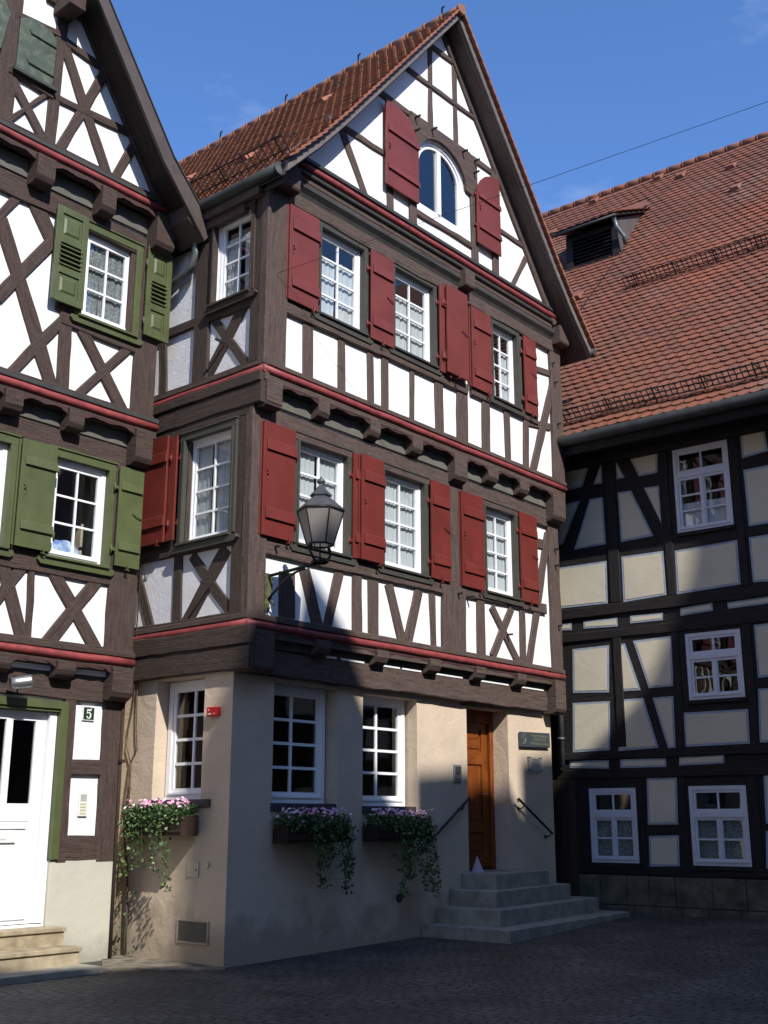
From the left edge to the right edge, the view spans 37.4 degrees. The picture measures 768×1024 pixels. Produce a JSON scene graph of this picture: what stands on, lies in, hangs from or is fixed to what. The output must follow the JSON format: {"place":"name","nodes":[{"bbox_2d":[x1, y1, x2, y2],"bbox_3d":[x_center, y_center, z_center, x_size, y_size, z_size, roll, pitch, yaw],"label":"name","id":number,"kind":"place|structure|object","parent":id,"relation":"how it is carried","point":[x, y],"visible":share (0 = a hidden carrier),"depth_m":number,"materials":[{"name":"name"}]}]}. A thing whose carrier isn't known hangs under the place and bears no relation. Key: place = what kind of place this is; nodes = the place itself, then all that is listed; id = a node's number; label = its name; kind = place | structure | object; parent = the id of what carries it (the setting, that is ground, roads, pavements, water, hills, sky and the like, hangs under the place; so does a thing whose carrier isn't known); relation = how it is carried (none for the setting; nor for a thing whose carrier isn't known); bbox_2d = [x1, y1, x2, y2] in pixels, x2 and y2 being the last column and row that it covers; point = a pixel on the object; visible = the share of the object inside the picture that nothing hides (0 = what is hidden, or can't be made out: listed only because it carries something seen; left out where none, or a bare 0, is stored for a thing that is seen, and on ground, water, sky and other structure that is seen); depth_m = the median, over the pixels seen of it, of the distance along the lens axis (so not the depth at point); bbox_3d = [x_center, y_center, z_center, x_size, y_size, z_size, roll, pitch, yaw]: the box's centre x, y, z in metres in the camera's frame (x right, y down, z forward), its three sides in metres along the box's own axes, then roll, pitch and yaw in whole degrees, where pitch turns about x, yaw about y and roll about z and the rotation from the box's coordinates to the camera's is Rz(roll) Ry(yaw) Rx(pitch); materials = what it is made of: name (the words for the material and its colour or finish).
{"place":"outdoors","nodes":[
{"label":"outdoors","id":0,"kind":"place"},
{"bbox_2d":[0,913,767,1023],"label":"ground","id":1,"kind":"structure","parent":0,"point":[633,968],"depth_m":11.21,"materials":[{"name":"grey stone"}]},
{"bbox_2d":[0,925,102,984],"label":"stone steps","id":2,"kind":"structure","parent":1,"relation":"on","point":[31,954],"depth_m":12.19,"materials":[{"name":"beige stone"}]},
{"bbox_2d":[0,0,209,962],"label":"half timbered house","id":3,"kind":"structure","parent":1,"relation":"on","point":[89,164],"depth_m":14.10,"materials":[{"name":"white paint"}]},
{"bbox_2d":[0,430,21,557],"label":"window","id":4,"kind":"structure","parent":3,"relation":"in","point":[8,453],"depth_m":13.36,"materials":[{"name":"white paint"}]},
{"bbox_2d":[9,675,32,689],"bbox_3d":[-4.163,1.953,12.967,0.264,0.189,0.278,8,-17,-26],"label":"spotlight","id":5,"kind":"object","parent":3,"relation":"attached to","point":[20,682],"visible":1,"depth_m":12.86,"materials":[{"name":"silver metal"}]},
{"bbox_2d":[0,709,46,924],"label":"door","id":6,"kind":"structure","parent":3,"relation":"in","point":[19,823],"depth_m":12.91,"materials":[{"name":"white paint"}]},
{"bbox_2d":[52,540,78,554],"bbox_3d":[-3.966,0.475,13.968,0.140,0.266,0.482,-14,-20,41],"label":"cushion","id":7,"kind":"object","parent":3,"relation":"on","point":[63,545],"visible":0.52,"depth_m":13.93,"materials":[{"name":"blue fabric"}]},
{"bbox_2d":[36,444,118,576],"bbox_3d":[-3.802,0.000,14.076,0.205,1.492,1.108,-13,-20,39],"label":"window","id":8,"kind":"structure","parent":3,"relation":"in","point":[76,462],"depth_m":14.23,"materials":[{"name":"white paint"}]},
{"bbox_2d":[77,791,88,815],"bbox_3d":[-3.598,3.487,13.540,0.033,0.290,0.130,-13,-20,39],"label":"intercom","id":9,"kind":"object","parent":3,"relation":"attached to","point":[82,808],"visible":1,"depth_m":13.53,"materials":[{"name":"white plastic"}]},
{"bbox_2d":[81,706,94,720],"bbox_3d":[-3.604,2.457,13.815,0.029,0.172,0.175,-13,-20,39],"label":"house number sign","id":10,"kind":"object","parent":3,"relation":"attached to","point":[88,713],"visible":1,"depth_m":13.80,"materials":[{"name":"metal"}]},
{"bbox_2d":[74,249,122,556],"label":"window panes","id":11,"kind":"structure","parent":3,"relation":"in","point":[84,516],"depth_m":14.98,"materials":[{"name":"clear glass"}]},
{"bbox_2d":[69,220,144,345],"bbox_3d":[-3.630,-3.006,14.876,0.223,1.472,1.128,-13,-20,39],"label":"window","id":12,"kind":"structure","parent":3,"relation":"in","point":[116,330],"depth_m":14.97,"materials":[{"name":"white paint"}]},
{"bbox_2d":[102,954,225,971],"bbox_3d":[-2.744,5.162,12.836,2.060,0.068,0.900,-13,-20,39],"label":"pavement edge","id":13,"kind":"object","parent":1,"relation":"on","point":[121,962],"visible":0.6,"depth_m":12.75,"materials":[{"name":"stone"}]},
{"bbox_2d":[112,3,595,967],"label":"half timbered house","id":14,"kind":"structure","parent":1,"relation":"on","point":[400,395],"depth_m":15.71,"materials":[{"name":"white paint"}]},
{"bbox_2d":[112,682,137,954],"bbox_3d":[-3.204,3.663,14.104,0.560,3.475,0.205,-13,-20,39],"label":"climbing vine","id":15,"kind":"object","parent":14,"relation":"attached to","point":[126,861],"visible":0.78,"depth_m":14.20,"materials":[{"name":"brown plant"}]},
{"bbox_2d":[116,797,197,891],"bbox_3d":[-2.766,3.957,13.530,1.325,1.072,0.389,-13,-20,39],"label":"flower box","id":16,"kind":"object","parent":14,"relation":"attached to","point":[159,820],"visible":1,"depth_m":13.39,"materials":[{"name":"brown wood"}]},
{"bbox_2d":[151,679,210,807],"bbox_3d":[-2.371,2.831,13.910,1.080,1.550,0.290,-13,-20,39],"label":"window","id":17,"kind":"structure","parent":14,"relation":"in","point":[192,794],"depth_m":14.15,"materials":[{"name":"white paint"}]},
{"bbox_2d":[176,919,208,945],"bbox_3d":[-2.206,4.837,13.049,0.545,0.257,0.018,-13,-20,39],"label":"vent grille","id":18,"kind":"object","parent":14,"relation":"attached to","point":[192,932],"visible":1,"depth_m":13.04,"materials":[{"name":"grey metal"}]},
{"bbox_2d":[187,861,198,876],"bbox_3d":[-2.237,4.179,13.254,0.205,0.175,0.020,-13,-20,39],"label":"meter hatch","id":19,"kind":"object","parent":14,"relation":"attached to","point":[192,868],"visible":1,"depth_m":13.25,"materials":[{"name":"beige metal"}]},
{"bbox_2d":[170,415,239,554],"bbox_3d":[-2.217,-0.322,14.457,1.248,1.622,0.257,-13,-20,39],"label":"window","id":20,"kind":"structure","parent":14,"relation":"in","point":[226,444],"depth_m":14.57,"materials":[{"name":"white paint"}]},
{"bbox_2d":[207,707,220,716],"bbox_3d":[-2.035,2.384,13.524,0.175,0.110,0.080,-13,-20,39],"label":"alarm box","id":21,"kind":"object","parent":14,"relation":"attached to","point":[213,711],"visible":1,"depth_m":13.49,"materials":[{"name":"red plastic"}]},
{"bbox_2d":[203,198,257,316],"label":"window","id":22,"kind":"structure","parent":14,"relation":"in","point":[229,293],"depth_m":15.18,"materials":[{"name":"white paint"}]},
{"bbox_2d":[270,685,335,811],"bbox_3d":[-1.101,2.960,14.231,0.290,1.550,1.200,-13,-20,39],"label":"window","id":23,"kind":"structure","parent":14,"relation":"in","point":[288,799],"depth_m":14.43,"materials":[{"name":"white paint"}]},
{"bbox_2d":[264,477,344,611],"bbox_3d":[-0.988,0.367,13.545,1.155,1.535,0.581,-13,-20,39],"label":"street lamp","id":24,"kind":"object","parent":14,"relation":"attached to","point":[320,512],"visible":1,"depth_m":13.30,"materials":[{"name":"black metal"}]},
{"bbox_2d":[272,807,358,894],"bbox_3d":[-0.814,4.125,13.769,0.394,1.041,1.249,-13,-20,39],"label":"flower box","id":25,"kind":"object","parent":14,"relation":"attached to","point":[324,828],"visible":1,"depth_m":13.73,"materials":[{"name":"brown wood"}]},
{"bbox_2d":[288,430,356,565],"bbox_3d":[-0.831,-0.163,14.917,0.228,1.607,1.258,-13,-20,39],"label":"window","id":26,"kind":"structure","parent":14,"relation":"in","point":[334,469],"depth_m":15.08,"materials":[{"name":"white paint"}]},
{"bbox_2d":[313,217,372,343],"bbox_3d":[-0.609,-3.194,15.756,0.231,1.527,1.218,-13,-20,39],"label":"window","id":27,"kind":"structure","parent":14,"relation":"in","point":[351,293],"depth_m":15.90,"materials":[{"name":"white paint"}]},
{"bbox_2d":[362,695,415,813],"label":"window","id":28,"kind":"structure","parent":14,"relation":"in","point":[398,801],"depth_m":15.66,"materials":[{"name":"white paint"}]},
{"bbox_2d":[396,893,402,902],"bbox_3d":[0.208,5.121,15.034,0.030,0.120,0.120,-13,-20,39],"label":"wall cap","id":29,"kind":"object","parent":14,"relation":"attached to","point":[399,897],"visible":0.88,"depth_m":15.02,"materials":[{"name":"metal"}]},
{"bbox_2d":[362,808,441,897],"bbox_3d":[0.262,4.508,14.974,0.394,1.163,1.338,-13,-20,39],"label":"flower box","id":30,"kind":"object","parent":14,"relation":"attached to","point":[400,828],"visible":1,"depth_m":14.92,"materials":[{"name":"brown wood"}]},
{"bbox_2d":[377,462,433,584],"bbox_3d":[0.259,0.174,16.157,0.230,1.607,1.248,-13,-20,39],"label":"window","id":31,"kind":"structure","parent":14,"relation":"in","point":[406,514],"depth_m":16.32,"materials":[{"name":"white paint"}]},
{"bbox_2d":[388,258,442,375],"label":"window","id":32,"kind":"structure","parent":14,"relation":"in","point":[411,319],"depth_m":17.08,"materials":[{"name":"white paint"}]},
{"bbox_2d":[417,141,463,235],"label":"arched window","id":33,"kind":"structure","parent":14,"relation":"in","point":[439,153],"depth_m":18.04,"materials":[{"name":"white paint"}]},
{"bbox_2d":[421,797,470,850],"bbox_3d":[0.872,4.397,15.970,0.119,0.751,1.108,-13,-20,39],"label":"handrail","id":34,"kind":"object","parent":14,"relation":"attached to","point":[461,807],"visible":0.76,"depth_m":16.01,"materials":[{"name":"black metal"}]},
{"bbox_2d":[453,764,461,781],"bbox_3d":[1.071,3.794,16.444,0.034,0.250,0.180,-13,-20,39],"label":"intercom","id":35,"kind":"object","parent":14,"relation":"attached to","point":[457,773],"visible":1,"depth_m":16.42,"materials":[{"name":"grey metal"}]},
{"bbox_2d":[466,722,489,868],"bbox_3d":[1.332,4.278,17.165,0.122,2.145,0.880,-13,-20,39],"label":"door","id":36,"kind":"structure","parent":14,"relation":"in","point":[477,770],"depth_m":17.31,"materials":[{"name":"wood"}]},
{"bbox_2d":[482,498,524,606],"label":"window","id":37,"kind":"structure","parent":14,"relation":"in","point":[501,547],"depth_m":18.07,"materials":[{"name":"white paint"}]},
{"bbox_2d":[489,315,525,416],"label":"window","id":38,"kind":"structure","parent":14,"relation":"in","point":[508,366],"depth_m":18.82,"materials":[{"name":"white paint"}]},
{"bbox_2d":[279,101,767,272],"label":"overhead cable","id":39,"kind":"object","parent":14,"relation":"attached to","point":[528,185],"visible":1,"depth_m":14.19,"materials":[{"name":"black metal"}]},
{"bbox_2d":[519,732,549,747],"bbox_3d":[2.407,3.635,18.077,0.046,0.250,0.850,-13,-20,39],"label":"plaque","id":40,"kind":"object","parent":14,"relation":"attached to","point":[532,739],"visible":1,"depth_m":18.05,"materials":[{"name":"metal"}]},
{"bbox_2d":[527,757,541,771],"bbox_3d":[2.391,4.002,17.982,0.055,0.225,0.355,-13,-20,39],"label":"plaque","id":41,"kind":"object","parent":14,"relation":"attached to","point":[534,763],"visible":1,"depth_m":17.97,"materials":[{"name":"grey plastic"}]},
{"bbox_2d":[517,798,552,837],"bbox_3d":[2.320,4.768,17.637,0.119,0.611,0.977,-13,-20,39],"label":"handrail","id":42,"kind":"object","parent":14,"relation":"attached to","point":[532,813],"visible":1,"depth_m":17.57,"materials":[{"name":"black metal"}]},
{"bbox_2d":[421,869,629,943],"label":"stone steps","id":43,"kind":"structure","parent":1,"relation":"on","point":[510,906],"depth_m":15.66,"materials":[{"name":"grey stone"}]},
{"bbox_2d":[472,857,483,872],"bbox_3d":[1.348,5.088,16.378,0.164,0.231,0.124,13,-20,-40],"label":"folded card","id":44,"kind":"object","parent":43,"relation":"on","point":[477,867],"visible":1,"depth_m":16.31,"materials":[{"name":"white paper"}]},
{"bbox_2d":[542,131,767,919],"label":"half timbered house","id":45,"kind":"structure","parent":1,"relation":"on","point":[659,739],"depth_m":18.88,"materials":[{"name":"beige paint"}]},
{"bbox_2d":[589,788,640,866],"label":"window","id":46,"kind":"structure","parent":45,"relation":"in","point":[616,860],"depth_m":18.33,"materials":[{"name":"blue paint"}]},
{"bbox_2d":[672,439,735,536],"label":"window","id":47,"kind":"structure","parent":45,"relation":"in","point":[712,515],"depth_m":18.60,"materials":[{"name":"white paint"}]},
{"bbox_2d":[685,628,746,703],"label":"window","id":48,"kind":"structure","parent":45,"relation":"in","point":[692,657],"depth_m":17.85,"materials":[{"name":"white paint"}]},
{"bbox_2d":[688,785,753,870],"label":"window","id":49,"kind":"structure","parent":45,"relation":"in","point":[745,864],"depth_m":17.28,"materials":[{"name":"white paint"}]},
{"bbox_2d":[111,0,767,212],"label":"sky","id":50,"kind":"structure","parent":0,"point":[577,83],"materials":[{"name":"blue"}]}
]}

